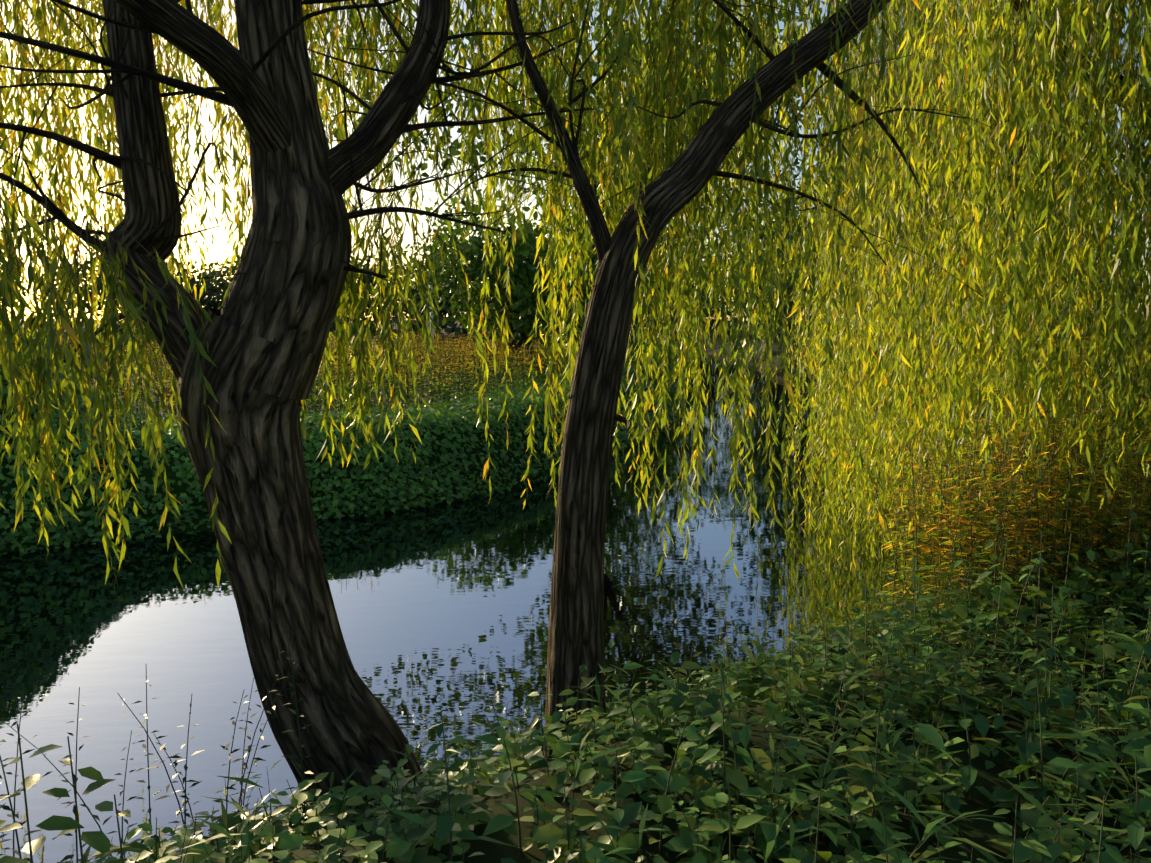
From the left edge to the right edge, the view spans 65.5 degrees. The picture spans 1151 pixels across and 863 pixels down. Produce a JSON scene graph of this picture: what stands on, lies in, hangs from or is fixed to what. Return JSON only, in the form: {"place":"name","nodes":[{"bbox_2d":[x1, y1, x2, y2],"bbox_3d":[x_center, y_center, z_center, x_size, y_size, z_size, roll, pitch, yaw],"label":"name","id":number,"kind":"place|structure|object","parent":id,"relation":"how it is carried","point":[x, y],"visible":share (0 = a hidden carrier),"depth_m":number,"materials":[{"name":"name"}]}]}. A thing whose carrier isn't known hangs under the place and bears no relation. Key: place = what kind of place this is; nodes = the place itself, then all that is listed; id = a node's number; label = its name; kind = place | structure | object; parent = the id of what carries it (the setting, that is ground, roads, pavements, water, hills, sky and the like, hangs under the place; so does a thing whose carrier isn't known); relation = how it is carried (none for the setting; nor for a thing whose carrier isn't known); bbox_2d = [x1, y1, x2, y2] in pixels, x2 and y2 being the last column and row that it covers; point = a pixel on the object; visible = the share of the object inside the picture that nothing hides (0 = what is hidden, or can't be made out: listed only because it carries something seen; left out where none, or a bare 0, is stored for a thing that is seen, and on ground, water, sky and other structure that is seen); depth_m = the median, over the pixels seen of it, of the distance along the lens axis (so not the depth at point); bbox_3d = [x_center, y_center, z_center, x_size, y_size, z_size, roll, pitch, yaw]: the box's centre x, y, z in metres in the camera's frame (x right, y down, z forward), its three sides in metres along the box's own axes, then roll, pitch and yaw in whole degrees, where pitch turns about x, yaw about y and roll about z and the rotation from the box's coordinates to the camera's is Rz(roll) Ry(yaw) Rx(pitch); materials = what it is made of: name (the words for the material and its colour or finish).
{"place":"outdoors","nodes":[
{"label":"outdoors","id":0,"kind":"place"},
{"bbox_2d":[0,353,951,862],"bbox_3d":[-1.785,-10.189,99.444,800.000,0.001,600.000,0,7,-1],"label":"stream water","id":1,"kind":"structure","parent":0,"point":[444,607],"depth_m":6.63,"materials":[{"name":"blue liquid"}]},
{"bbox_2d":[0,0,1150,320],"label":"sky","id":2,"kind":"structure","parent":0,"point":[218,248],"materials":[{"name":"white"}]},
{"bbox_2d":[10,320,1150,862],"bbox_3d":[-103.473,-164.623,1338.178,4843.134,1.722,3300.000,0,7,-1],"label":"ground","id":3,"kind":"structure","parent":0,"point":[982,832],"depth_m":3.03,"materials":[{"name":"green plant"}]},
{"bbox_2d":[0,723,152,862],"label":"leafy plant","id":4,"kind":"object","parent":3,"relation":"on","point":[99,841],"depth_m":1.86,"materials":[{"name":"green plant"}]},
{"bbox_2d":[82,327,91,388],"bbox_3d":[-6.731,-0.610,12.348,0.130,1.681,0.117,3,8,22],"label":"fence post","id":5,"kind":"object","parent":3,"relation":"on","point":[88,349],"visible":0.12,"depth_m":12.27,"materials":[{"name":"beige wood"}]},
{"bbox_2d":[0,628,314,862],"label":"edge weeds","id":6,"kind":"object","parent":3,"relation":"on","point":[6,807],"depth_m":3.04,"materials":[{"name":"plant"}]},
{"bbox_2d":[33,327,578,421],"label":"meadow","id":7,"kind":"structure","parent":3,"relation":"on","point":[318,400],"depth_m":18.73,"materials":[{"name":"green plant"}]},
{"bbox_2d":[0,317,687,555],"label":"hedge","id":8,"kind":"object","parent":3,"relation":"on","point":[442,412],"depth_m":10.47,"materials":[{"name":"green plant"}]},
{"bbox_2d":[429,282,433,344],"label":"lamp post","id":9,"kind":"object","parent":3,"relation":"on","point":[431,316],"visible":0.17,"depth_m":49.36,"materials":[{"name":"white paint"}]},
{"bbox_2d":[0,0,1150,824],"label":"willow","id":10,"kind":"object","parent":3,"relation":"in","point":[962,264],"depth_m":4.17,"materials":[{"name":"green plant"}]},
{"bbox_2d":[16,0,1142,371],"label":"trees","id":11,"kind":"object","parent":3,"relation":"on","point":[522,276],"depth_m":24.31,"materials":[{"name":"green plant"}]},
{"bbox_2d":[30,408,1150,862],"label":"ground cover","id":12,"kind":"object","parent":3,"relation":"on","point":[397,844],"depth_m":3.00,"materials":[{"name":"green plant"}]},
{"bbox_2d":[94,343,1150,862],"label":"plants","id":13,"kind":"object","parent":3,"relation":"on","point":[1026,849],"depth_m":2.86,"materials":[{"name":"green plant"}]},
{"bbox_2d":[838,323,1150,629],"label":"tall herbs","id":14,"kind":"object","parent":3,"relation":"on","point":[919,535],"depth_m":5.58,"materials":[{"name":"green plant"}]},
{"bbox_2d":[880,377,1150,634],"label":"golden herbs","id":15,"kind":"object","parent":3,"relation":"on","point":[982,533],"depth_m":4.99,"materials":[{"name":"plant"}]}
]}

